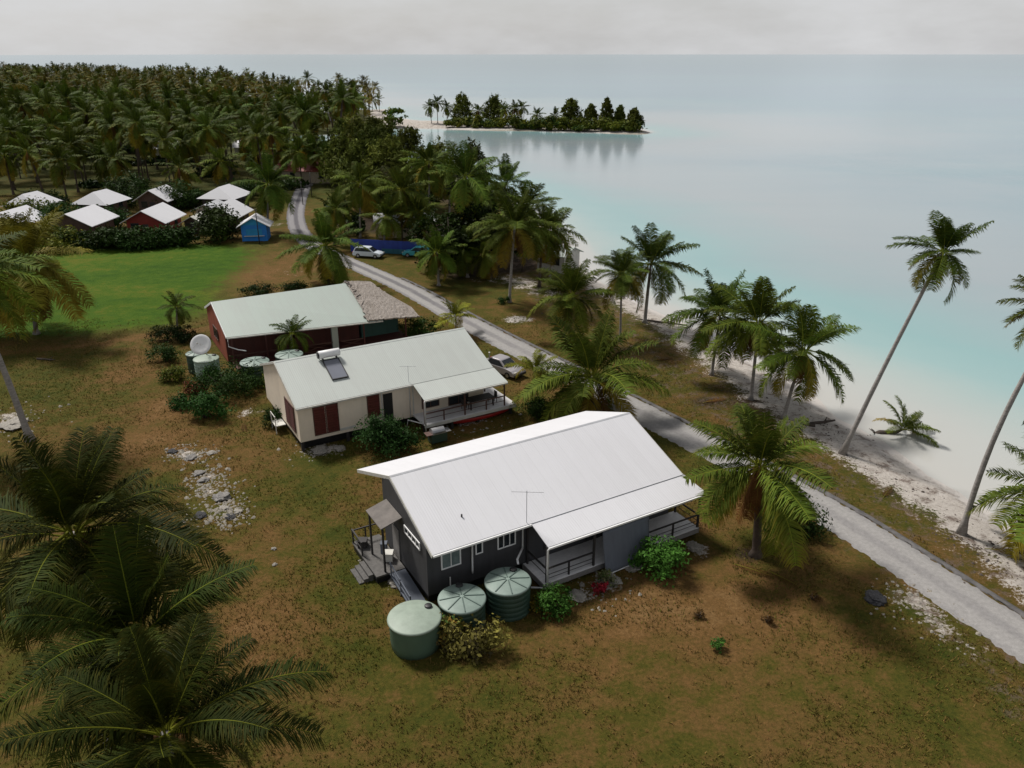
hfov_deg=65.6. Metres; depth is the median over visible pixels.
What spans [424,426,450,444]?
barbecue grill
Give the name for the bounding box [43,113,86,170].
coconut palm
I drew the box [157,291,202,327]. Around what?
garden palm
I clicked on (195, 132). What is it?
coconut palm
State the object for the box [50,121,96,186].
coconut palm
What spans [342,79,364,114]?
coconut palm
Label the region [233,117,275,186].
coconut palm
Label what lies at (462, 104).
ironwood tree
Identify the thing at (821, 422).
driftwood log
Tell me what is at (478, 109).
coconut palm
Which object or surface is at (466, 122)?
shrub
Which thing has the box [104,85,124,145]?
coconut palm
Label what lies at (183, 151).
coconut palm
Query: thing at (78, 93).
coconut palm
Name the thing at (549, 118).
shrub
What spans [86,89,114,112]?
coconut palm
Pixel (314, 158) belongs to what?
coconut palm
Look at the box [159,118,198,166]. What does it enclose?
coconut palm
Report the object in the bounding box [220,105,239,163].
coconut palm
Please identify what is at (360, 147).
ironwood tree
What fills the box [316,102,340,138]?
coconut palm
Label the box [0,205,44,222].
bungalow
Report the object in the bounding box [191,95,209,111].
coconut palm
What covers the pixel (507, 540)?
window
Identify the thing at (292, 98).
coconut palm
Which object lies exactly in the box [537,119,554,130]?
shrub
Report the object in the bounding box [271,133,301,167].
coconut palm
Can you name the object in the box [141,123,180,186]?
coconut palm
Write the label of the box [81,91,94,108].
coconut palm
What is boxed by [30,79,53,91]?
coconut palm
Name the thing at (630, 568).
coral rock
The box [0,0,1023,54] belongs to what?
sky
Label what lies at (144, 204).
window
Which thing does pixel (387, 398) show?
door
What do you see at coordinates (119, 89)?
coconut palm
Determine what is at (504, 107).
coconut palm
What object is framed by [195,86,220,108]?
coconut palm
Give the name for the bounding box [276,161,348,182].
building
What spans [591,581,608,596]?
shrub
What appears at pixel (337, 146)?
ironwood tree
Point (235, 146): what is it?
building
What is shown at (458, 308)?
garden palm
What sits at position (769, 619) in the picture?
dead weed
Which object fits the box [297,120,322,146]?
coconut palm
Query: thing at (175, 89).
coconut palm
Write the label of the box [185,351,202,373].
water tank
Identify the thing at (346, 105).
coconut palm
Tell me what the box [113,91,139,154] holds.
coconut palm
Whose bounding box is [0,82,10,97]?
coconut palm
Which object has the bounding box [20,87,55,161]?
coconut palm
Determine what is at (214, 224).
bush
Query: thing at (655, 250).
coconut palm
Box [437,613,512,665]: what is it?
shrub
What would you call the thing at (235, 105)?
coconut palm
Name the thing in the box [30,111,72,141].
coconut palm
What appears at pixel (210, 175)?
shrub
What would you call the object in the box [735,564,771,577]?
fallen frond
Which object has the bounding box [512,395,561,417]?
shrub
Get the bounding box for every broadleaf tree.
[317,197,365,235]
[378,188,440,235]
[382,107,408,125]
[404,209,480,273]
[433,196,505,256]
[473,206,520,254]
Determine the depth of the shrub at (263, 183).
163.25 m
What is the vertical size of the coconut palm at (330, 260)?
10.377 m
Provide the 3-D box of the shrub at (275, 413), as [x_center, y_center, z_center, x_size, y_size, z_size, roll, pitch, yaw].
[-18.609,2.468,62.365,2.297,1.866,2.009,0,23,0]
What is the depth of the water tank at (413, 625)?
38.28 m
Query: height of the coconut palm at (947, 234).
17.400 m
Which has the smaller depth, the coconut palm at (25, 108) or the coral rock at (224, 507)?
the coral rock at (224, 507)
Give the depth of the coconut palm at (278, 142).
165.82 m
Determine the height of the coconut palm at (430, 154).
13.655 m
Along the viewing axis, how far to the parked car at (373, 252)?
113.18 m
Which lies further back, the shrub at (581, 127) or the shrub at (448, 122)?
the shrub at (448, 122)
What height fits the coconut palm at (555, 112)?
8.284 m
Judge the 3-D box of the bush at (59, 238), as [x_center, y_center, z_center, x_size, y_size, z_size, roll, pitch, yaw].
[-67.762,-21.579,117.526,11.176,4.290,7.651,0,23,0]
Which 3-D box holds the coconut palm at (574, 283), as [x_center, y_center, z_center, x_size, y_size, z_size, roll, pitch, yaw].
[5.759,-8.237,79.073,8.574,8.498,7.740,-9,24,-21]
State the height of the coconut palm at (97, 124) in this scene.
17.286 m
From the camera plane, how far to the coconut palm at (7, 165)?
162.99 m
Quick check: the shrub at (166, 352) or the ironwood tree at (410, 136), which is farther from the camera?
the ironwood tree at (410, 136)
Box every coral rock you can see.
[0,417,29,429]
[167,448,177,453]
[184,453,195,460]
[193,470,205,476]
[193,511,206,518]
[197,477,209,482]
[206,450,216,454]
[212,491,231,501]
[219,505,228,509]
[225,513,235,520]
[234,508,242,513]
[311,445,327,455]
[333,445,345,451]
[388,578,397,589]
[567,589,586,602]
[600,573,622,584]
[625,564,641,572]
[685,541,703,551]
[864,590,886,606]
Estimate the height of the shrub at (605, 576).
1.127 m
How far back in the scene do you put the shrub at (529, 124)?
310.60 m
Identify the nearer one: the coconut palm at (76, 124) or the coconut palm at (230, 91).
the coconut palm at (76, 124)
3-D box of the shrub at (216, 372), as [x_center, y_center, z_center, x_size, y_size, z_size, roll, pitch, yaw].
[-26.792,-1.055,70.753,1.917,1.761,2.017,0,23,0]
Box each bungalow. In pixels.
[0,191,62,207]
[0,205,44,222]
[52,204,119,232]
[73,189,131,212]
[120,202,186,231]
[132,185,182,210]
[179,211,201,233]
[196,199,222,213]
[197,184,248,205]
[204,198,253,229]
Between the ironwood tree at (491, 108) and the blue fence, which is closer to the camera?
the blue fence
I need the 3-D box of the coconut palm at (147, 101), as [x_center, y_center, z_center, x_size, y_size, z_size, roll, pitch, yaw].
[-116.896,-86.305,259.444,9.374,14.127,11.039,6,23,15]
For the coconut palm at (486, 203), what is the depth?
116.78 m
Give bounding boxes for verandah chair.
[461,398,468,409]
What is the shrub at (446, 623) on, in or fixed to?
on the ground at (130, 290)
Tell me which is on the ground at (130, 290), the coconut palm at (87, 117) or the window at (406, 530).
the coconut palm at (87, 117)
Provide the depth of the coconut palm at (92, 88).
265.80 m
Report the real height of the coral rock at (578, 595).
0.336 m
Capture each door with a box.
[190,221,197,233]
[383,392,393,421]
[392,524,400,559]
[448,393,468,405]
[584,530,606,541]
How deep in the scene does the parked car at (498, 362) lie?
71.53 m
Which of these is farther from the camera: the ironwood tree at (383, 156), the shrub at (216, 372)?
the ironwood tree at (383, 156)
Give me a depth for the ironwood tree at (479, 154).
127.12 m
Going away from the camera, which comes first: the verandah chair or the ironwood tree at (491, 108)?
the verandah chair
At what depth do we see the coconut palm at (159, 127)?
173.42 m
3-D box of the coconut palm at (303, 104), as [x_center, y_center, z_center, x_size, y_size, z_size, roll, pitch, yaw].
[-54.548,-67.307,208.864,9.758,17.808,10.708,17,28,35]
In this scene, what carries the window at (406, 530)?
in the charcoal house at (561, 500)
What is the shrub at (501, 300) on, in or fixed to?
on the ground at (130, 290)
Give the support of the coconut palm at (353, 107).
on the ground at (130, 290)
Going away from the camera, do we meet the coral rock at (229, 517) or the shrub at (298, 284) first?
the coral rock at (229, 517)
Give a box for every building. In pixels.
[232,140,251,155]
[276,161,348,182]
[537,246,583,273]
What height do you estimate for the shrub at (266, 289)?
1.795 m
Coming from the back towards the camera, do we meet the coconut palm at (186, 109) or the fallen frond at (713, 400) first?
the coconut palm at (186, 109)
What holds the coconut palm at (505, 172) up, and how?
on the ground at (130, 290)
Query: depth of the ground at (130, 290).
43.34 m
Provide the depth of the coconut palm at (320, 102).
239.00 m
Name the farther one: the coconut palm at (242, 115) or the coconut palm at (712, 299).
the coconut palm at (242, 115)
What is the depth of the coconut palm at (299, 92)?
292.12 m
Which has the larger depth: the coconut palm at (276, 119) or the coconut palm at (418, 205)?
the coconut palm at (276, 119)
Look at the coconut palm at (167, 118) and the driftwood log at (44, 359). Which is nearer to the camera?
the driftwood log at (44, 359)
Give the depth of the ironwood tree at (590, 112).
310.42 m
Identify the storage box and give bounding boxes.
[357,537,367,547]
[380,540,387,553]
[385,549,393,561]
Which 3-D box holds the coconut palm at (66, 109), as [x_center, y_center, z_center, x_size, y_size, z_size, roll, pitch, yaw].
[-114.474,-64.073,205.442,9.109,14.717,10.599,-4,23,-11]
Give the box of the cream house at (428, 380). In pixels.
[259,327,515,451]
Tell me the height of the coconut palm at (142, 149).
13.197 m
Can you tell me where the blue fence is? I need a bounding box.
[350,238,420,253]
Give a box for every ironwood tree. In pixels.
[315,127,361,187]
[319,116,354,152]
[331,131,389,208]
[338,133,427,211]
[342,113,372,153]
[352,123,392,177]
[363,112,395,127]
[373,119,400,149]
[392,124,424,172]
[405,146,447,205]
[426,135,461,188]
[445,137,493,219]
[449,91,475,119]
[482,92,505,120]
[560,98,583,121]
[583,103,597,121]
[596,96,614,120]
[611,104,625,121]
[624,107,645,123]
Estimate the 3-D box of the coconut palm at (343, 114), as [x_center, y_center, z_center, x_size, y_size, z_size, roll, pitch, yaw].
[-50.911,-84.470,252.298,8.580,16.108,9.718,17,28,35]
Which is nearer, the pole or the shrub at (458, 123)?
the pole
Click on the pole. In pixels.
(255, 210)
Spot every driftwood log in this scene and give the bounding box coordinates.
[36,357,54,359]
[635,318,681,324]
[810,417,834,423]
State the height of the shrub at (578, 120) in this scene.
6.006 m
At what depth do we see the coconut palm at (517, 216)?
89.37 m
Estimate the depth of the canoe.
62.95 m
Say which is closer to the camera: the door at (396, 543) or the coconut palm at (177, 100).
the door at (396, 543)
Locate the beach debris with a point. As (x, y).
(987, 560)
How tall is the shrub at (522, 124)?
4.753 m
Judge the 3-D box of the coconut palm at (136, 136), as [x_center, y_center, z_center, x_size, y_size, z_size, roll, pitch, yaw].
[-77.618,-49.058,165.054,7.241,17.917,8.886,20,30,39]
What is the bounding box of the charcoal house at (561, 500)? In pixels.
[350,411,703,601]
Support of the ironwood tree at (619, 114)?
on the ground at (130, 290)
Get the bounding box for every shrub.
[75,178,107,188]
[121,145,134,153]
[128,156,154,164]
[144,324,185,344]
[144,341,182,364]
[149,155,176,165]
[155,361,189,383]
[165,391,189,410]
[167,323,198,344]
[172,387,236,420]
[176,380,209,393]
[185,356,264,402]
[196,162,237,177]
[201,366,219,381]
[237,281,278,296]
[239,177,285,195]
[260,404,283,427]
[279,280,310,290]
[280,178,309,190]
[319,272,349,285]
[351,409,426,461]
[396,315,443,336]
[436,612,465,646]
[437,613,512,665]
[443,119,457,125]
[452,116,465,126]
[461,116,475,126]
[469,114,485,127]
[479,118,495,127]
[492,117,508,127]
[495,294,511,304]
[500,113,512,126]
[507,114,521,128]
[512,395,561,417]
[516,118,527,128]
[523,119,536,128]
[525,402,549,420]
[527,116,544,129]
[528,594,548,613]
[534,581,577,622]
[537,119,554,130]
[544,114,562,126]
[552,115,570,129]
[559,119,573,129]
[566,114,588,129]
[571,124,591,131]
[580,117,602,130]
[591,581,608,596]
[595,116,614,130]
[596,568,618,587]
[602,121,621,131]
[613,120,625,130]
[621,120,637,130]
[622,119,647,131]
[627,534,690,587]
[710,636,728,653]
[763,493,832,541]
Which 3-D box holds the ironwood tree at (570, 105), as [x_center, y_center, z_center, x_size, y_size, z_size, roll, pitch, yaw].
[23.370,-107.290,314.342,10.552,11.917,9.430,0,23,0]
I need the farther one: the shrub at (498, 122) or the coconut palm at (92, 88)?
the shrub at (498, 122)
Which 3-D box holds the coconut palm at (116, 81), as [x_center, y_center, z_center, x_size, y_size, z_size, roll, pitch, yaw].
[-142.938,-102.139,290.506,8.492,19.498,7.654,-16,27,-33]
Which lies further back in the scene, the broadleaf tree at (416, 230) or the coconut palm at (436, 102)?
the coconut palm at (436, 102)
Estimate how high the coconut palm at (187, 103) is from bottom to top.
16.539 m
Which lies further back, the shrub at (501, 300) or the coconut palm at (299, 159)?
the coconut palm at (299, 159)
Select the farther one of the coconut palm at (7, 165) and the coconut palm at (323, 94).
the coconut palm at (323, 94)
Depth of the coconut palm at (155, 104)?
244.96 m
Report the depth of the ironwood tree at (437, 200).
145.98 m
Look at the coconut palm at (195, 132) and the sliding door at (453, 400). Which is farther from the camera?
the coconut palm at (195, 132)
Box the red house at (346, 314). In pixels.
[204,280,419,369]
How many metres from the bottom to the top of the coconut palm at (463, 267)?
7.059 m
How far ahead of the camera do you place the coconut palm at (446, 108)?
329.35 m
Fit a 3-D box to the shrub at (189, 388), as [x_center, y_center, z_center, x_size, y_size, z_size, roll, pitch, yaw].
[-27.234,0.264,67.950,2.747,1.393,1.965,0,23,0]
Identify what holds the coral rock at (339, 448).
on the ground at (130, 290)
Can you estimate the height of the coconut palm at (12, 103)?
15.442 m
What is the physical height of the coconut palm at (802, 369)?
9.273 m
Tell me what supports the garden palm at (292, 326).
on the ground at (130, 290)
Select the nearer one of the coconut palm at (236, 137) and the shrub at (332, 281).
the shrub at (332, 281)
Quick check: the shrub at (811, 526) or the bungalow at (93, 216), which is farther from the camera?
the bungalow at (93, 216)
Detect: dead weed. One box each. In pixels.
[693,606,706,620]
[761,613,774,624]
[807,590,822,601]
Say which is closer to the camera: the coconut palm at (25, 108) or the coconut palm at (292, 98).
the coconut palm at (25, 108)
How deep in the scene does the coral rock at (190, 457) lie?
57.24 m
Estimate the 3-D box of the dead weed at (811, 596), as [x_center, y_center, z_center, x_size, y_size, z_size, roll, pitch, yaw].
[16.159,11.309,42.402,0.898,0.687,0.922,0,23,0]
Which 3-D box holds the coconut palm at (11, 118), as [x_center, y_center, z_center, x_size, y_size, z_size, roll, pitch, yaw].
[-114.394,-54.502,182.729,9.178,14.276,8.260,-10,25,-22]
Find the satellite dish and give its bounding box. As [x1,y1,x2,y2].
[190,334,210,354]
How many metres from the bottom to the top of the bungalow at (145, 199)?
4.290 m
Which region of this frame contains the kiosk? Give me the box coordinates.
[236,213,273,240]
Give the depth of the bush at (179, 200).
147.02 m
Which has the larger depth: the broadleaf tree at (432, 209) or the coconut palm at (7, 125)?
the coconut palm at (7, 125)
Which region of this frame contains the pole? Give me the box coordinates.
[254,208,259,244]
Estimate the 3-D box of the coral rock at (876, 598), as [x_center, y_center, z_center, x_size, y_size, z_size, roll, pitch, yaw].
[19.469,11.456,42.495,1.200,0.545,1.414,15,27,31]
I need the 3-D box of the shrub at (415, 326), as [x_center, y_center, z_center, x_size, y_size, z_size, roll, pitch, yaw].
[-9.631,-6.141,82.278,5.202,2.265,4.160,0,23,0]
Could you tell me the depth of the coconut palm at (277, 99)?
244.23 m
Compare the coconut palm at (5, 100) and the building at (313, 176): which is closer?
the building at (313, 176)
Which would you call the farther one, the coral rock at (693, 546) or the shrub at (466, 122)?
the shrub at (466, 122)
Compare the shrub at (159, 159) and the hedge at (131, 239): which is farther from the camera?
the shrub at (159, 159)
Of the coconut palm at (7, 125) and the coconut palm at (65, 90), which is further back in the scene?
the coconut palm at (65, 90)
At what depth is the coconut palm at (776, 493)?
43.27 m
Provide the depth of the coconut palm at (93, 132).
193.60 m
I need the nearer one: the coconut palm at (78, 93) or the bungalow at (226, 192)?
the bungalow at (226, 192)
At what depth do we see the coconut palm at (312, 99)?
229.20 m
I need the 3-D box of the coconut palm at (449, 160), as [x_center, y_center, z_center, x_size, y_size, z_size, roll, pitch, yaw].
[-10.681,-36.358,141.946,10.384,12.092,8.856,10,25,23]
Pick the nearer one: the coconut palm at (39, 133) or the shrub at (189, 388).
the shrub at (189, 388)
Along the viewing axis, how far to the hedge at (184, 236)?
119.37 m
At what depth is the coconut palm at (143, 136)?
191.86 m
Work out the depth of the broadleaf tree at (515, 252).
111.48 m
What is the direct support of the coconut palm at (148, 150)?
on the ground at (130, 290)
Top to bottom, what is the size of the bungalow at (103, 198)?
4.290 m
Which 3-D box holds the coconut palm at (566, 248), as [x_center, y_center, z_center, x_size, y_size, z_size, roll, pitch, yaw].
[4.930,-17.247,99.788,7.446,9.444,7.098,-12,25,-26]
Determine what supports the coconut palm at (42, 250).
on the ground at (130, 290)
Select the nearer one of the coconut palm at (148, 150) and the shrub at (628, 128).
the coconut palm at (148, 150)
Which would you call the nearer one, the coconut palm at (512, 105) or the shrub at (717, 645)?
the shrub at (717, 645)
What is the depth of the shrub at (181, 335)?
80.07 m
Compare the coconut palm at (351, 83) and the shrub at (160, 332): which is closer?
the shrub at (160, 332)
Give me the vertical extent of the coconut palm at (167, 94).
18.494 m
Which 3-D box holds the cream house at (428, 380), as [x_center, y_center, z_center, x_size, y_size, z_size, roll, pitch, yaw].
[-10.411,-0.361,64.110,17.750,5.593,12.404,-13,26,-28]
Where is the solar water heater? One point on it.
(335, 368)
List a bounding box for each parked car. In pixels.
[352,245,384,258]
[402,245,432,256]
[487,354,525,378]
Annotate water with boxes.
[0,54,1023,529]
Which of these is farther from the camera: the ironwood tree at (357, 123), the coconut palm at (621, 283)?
the ironwood tree at (357, 123)
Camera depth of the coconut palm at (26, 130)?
175.76 m
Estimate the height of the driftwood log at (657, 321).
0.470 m
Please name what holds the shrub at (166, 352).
on the ground at (130, 290)
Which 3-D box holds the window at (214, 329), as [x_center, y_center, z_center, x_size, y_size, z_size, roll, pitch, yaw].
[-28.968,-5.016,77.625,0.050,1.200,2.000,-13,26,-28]
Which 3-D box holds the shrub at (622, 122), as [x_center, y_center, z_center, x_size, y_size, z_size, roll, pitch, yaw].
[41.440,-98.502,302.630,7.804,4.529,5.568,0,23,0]
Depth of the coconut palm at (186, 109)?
188.80 m
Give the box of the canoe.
[454,409,508,423]
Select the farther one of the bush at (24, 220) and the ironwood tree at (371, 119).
the ironwood tree at (371, 119)
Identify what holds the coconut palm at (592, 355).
on the ground at (130, 290)
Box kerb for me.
[401,278,1023,617]
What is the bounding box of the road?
[286,183,1023,663]
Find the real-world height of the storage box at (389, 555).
0.500 m
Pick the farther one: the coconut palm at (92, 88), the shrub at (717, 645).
the coconut palm at (92, 88)
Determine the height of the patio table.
0.750 m
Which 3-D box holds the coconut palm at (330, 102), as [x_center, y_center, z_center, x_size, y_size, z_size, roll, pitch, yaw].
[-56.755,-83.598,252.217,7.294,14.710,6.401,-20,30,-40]
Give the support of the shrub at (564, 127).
on the ground at (130, 290)
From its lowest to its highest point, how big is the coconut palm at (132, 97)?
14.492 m
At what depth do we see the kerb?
50.35 m
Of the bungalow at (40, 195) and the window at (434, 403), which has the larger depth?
the bungalow at (40, 195)
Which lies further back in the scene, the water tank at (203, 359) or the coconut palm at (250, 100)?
the coconut palm at (250, 100)
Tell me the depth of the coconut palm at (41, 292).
79.05 m
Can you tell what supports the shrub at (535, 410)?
on the ground at (130, 290)
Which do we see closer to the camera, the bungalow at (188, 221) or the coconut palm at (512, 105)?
the bungalow at (188, 221)
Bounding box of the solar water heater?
[316,348,348,380]
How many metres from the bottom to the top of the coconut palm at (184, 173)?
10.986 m
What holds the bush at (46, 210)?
on the ground at (130, 290)
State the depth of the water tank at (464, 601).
39.75 m
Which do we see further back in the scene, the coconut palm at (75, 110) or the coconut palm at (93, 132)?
the coconut palm at (75, 110)
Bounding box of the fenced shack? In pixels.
[373,211,435,238]
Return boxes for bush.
[0,195,56,210]
[2,212,42,228]
[23,187,71,206]
[34,201,83,222]
[35,223,87,254]
[96,204,131,227]
[98,170,153,209]
[141,178,198,210]
[180,186,207,207]
[184,201,241,245]
[222,178,257,199]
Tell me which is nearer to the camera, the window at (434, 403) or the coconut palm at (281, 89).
the window at (434, 403)
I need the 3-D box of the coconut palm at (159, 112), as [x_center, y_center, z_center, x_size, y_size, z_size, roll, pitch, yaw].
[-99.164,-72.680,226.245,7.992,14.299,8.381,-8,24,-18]
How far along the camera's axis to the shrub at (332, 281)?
99.44 m
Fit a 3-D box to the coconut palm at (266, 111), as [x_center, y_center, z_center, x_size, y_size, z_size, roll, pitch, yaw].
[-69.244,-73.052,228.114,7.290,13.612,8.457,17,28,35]
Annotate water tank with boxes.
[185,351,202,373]
[193,354,220,380]
[240,356,269,384]
[275,349,302,360]
[387,600,441,659]
[437,582,485,631]
[484,567,531,621]
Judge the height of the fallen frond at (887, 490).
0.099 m
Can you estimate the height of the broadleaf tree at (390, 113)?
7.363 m
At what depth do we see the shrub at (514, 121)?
310.97 m
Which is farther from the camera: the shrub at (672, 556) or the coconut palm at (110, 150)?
the coconut palm at (110, 150)
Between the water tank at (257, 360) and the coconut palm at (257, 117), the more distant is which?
the coconut palm at (257, 117)
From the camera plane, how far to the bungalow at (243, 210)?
132.51 m
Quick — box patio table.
[465,392,493,409]
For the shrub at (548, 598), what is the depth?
41.01 m
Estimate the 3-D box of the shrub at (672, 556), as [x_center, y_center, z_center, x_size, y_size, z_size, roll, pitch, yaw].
[8.264,9.659,44.352,3.592,2.285,3.353,0,23,0]
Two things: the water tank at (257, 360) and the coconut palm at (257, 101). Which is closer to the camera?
the water tank at (257, 360)
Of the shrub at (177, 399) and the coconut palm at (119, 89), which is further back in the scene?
the coconut palm at (119, 89)
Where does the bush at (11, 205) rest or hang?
on the ground at (130, 290)
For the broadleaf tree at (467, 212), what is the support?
on the ground at (130, 290)
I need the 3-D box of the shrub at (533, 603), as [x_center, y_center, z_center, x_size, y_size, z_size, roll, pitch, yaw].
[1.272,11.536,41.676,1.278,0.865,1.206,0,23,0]
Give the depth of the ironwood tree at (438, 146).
162.07 m
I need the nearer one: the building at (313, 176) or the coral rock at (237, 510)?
the coral rock at (237, 510)
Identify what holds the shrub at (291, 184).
on the ground at (130, 290)
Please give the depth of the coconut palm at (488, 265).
101.60 m
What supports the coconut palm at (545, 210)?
on the ground at (130, 290)
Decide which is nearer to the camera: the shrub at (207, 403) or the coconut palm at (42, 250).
the shrub at (207, 403)
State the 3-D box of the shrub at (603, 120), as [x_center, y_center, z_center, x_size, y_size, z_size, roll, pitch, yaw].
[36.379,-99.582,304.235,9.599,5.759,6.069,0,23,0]
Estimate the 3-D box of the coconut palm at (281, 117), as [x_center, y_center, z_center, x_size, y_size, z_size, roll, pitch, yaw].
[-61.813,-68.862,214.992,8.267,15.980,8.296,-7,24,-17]
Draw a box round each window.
[141,201,147,207]
[212,324,218,340]
[404,524,419,550]
[421,397,438,408]
[441,550,460,569]
[475,542,482,554]
[497,532,515,549]
[553,258,559,265]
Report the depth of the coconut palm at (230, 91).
264.84 m
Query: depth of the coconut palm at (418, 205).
118.15 m
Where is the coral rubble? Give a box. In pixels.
[0,396,981,654]
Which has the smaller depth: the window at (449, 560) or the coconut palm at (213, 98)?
the window at (449, 560)
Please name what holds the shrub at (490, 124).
on the ground at (130, 290)
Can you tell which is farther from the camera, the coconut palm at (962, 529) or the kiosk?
the kiosk
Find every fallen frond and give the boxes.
[704,398,724,402]
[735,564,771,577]
[882,486,892,497]
[985,547,1022,554]
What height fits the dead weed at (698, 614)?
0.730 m
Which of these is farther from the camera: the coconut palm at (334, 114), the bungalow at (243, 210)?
the coconut palm at (334, 114)
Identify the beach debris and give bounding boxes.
[541,312,1023,592]
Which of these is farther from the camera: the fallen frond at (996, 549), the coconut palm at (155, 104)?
the coconut palm at (155, 104)
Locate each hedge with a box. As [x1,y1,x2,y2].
[67,226,124,251]
[106,225,171,251]
[141,224,203,247]
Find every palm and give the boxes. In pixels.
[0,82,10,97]
[0,90,19,111]
[0,96,18,107]
[0,99,19,168]
[0,108,32,173]
[0,114,33,189]
[0,116,31,178]
[0,135,28,194]
[0,205,95,340]
[0,225,60,335]
[0,231,60,441]
[0,426,232,764]
[0,512,259,767]
[0,610,334,767]
[3,131,52,191]
[5,99,38,128]
[5,116,44,182]
[9,90,45,169]
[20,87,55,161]
[22,83,57,126]
[29,117,44,150]
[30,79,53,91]
[30,88,69,168]
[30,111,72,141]
[32,117,59,146]
[33,141,83,198]
[37,131,62,184]
[39,126,88,191]
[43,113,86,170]
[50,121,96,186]
[51,79,83,118]
[55,107,80,164]
[64,85,93,115]
[64,121,105,179]
[65,95,97,124]
[70,97,99,159]
[76,139,120,185]
[79,122,102,170]
[80,86,89,93]
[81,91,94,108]
[85,85,106,103]
[85,87,99,104]
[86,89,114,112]
[86,102,120,151]
[86,139,128,182]
[87,138,135,190]
[88,98,127,142]
[93,89,127,169]
[94,109,124,141]
[96,131,131,151]
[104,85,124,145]
[107,76,132,93]
[108,96,158,178]
[111,103,159,187]
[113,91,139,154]
[114,86,129,144]
[122,123,158,180]
[125,92,143,106]
[125,119,157,172]
[130,111,158,169]
[135,103,152,114]
[139,89,159,106]
[139,97,162,110]
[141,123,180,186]
[143,99,176,127]
[145,97,162,118]
[146,107,174,132]
[147,122,181,178]
[153,145,206,189]
[154,80,178,103]
[154,89,183,123]
[156,107,181,169]
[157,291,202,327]
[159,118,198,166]
[166,94,181,114]
[169,100,205,166]
[170,82,186,97]
[170,126,198,166]
[171,95,203,132]
[172,89,193,132]
[176,103,204,162]
[178,105,236,186]
[181,119,214,180]
[184,118,232,166]
[187,83,210,102]
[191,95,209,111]
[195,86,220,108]
[197,143,244,184]
[198,86,234,119]
[198,105,239,179]
[205,106,237,157]
[218,119,238,160]
[219,88,234,103]
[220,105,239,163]
[221,87,242,139]
[223,118,252,174]
[225,95,253,160]
[230,150,302,221]
[232,109,264,138]
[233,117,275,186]
[235,87,254,132]
[236,138,279,180]
[240,96,263,119]
[242,112,273,149]
[248,97,266,114]
[257,115,292,165]
[261,103,289,132]
[261,105,279,143]
[264,131,294,166]
[266,95,296,143]
[267,99,296,130]
[269,314,313,353]
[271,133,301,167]
[272,87,283,99]
[273,82,302,134]
[273,209,368,285]
[275,124,298,148]
[280,135,317,178]
[283,95,298,126]
[284,102,319,130]
[285,92,322,132]
[289,120,318,161]
[293,89,303,129]
[296,93,329,133]
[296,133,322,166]
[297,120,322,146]
[304,134,333,174]
[305,90,321,104]
[311,185,354,245]
[316,79,333,128]
[316,101,324,131]
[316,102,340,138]
[321,96,334,138]
[328,80,350,107]
[330,85,359,138]
[330,161,386,237]
[332,101,343,119]
[341,86,367,117]
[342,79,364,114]
[342,95,365,122]
[349,89,369,111]
[359,193,405,240]
[368,159,433,240]
[394,187,444,239]
[398,142,454,200]
[409,224,467,285]
[421,145,462,213]
[422,99,437,122]
[425,140,513,218]
[428,94,443,122]
[433,298,477,328]
[441,98,452,118]
[444,225,488,277]
[456,230,498,278]
[466,186,562,302]
[471,103,484,117]
[473,176,507,228]
[476,153,536,208]
[493,180,562,271]
[496,103,513,117]
[504,348,557,400]
[505,201,578,286]
[508,99,524,114]
[509,309,672,421]
[513,99,528,117]
[525,257,617,333]
[527,107,545,120]
[530,208,586,280]
[549,106,559,118]
[592,246,649,339]
[613,222,703,323]
[661,268,777,375]
[682,402,842,569]
[700,276,801,400]
[739,303,862,419]
[838,210,993,454]
[870,395,940,447]
[956,274,1023,535]
[966,421,1023,565]
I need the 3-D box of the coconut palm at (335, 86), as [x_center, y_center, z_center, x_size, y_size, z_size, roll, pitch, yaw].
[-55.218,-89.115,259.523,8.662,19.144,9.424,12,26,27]
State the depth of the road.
48.89 m
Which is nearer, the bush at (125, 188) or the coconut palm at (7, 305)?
the coconut palm at (7, 305)
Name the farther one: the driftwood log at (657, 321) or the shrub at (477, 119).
the shrub at (477, 119)
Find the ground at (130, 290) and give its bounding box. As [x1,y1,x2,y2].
[0,80,1023,767]
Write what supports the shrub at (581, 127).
on the ground at (130, 290)
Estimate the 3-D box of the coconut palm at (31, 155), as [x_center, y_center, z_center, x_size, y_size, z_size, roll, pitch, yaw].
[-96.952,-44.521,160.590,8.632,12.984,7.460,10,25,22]
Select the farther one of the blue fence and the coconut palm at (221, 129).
the coconut palm at (221, 129)
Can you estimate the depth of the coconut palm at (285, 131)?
203.78 m
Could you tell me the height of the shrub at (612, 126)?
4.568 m
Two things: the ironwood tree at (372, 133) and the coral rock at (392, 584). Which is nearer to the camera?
the coral rock at (392, 584)
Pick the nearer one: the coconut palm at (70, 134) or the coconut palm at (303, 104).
the coconut palm at (70, 134)
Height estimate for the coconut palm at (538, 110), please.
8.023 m
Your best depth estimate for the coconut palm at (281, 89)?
298.50 m
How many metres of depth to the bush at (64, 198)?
146.28 m
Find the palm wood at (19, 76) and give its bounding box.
[0,61,383,126]
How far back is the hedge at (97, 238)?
117.28 m
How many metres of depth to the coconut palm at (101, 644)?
20.34 m
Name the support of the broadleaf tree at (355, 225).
on the ground at (130, 290)
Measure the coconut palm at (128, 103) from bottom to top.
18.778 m
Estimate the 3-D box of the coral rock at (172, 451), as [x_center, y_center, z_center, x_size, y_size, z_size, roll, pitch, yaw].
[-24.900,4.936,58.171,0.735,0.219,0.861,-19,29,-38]
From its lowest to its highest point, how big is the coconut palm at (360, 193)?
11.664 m

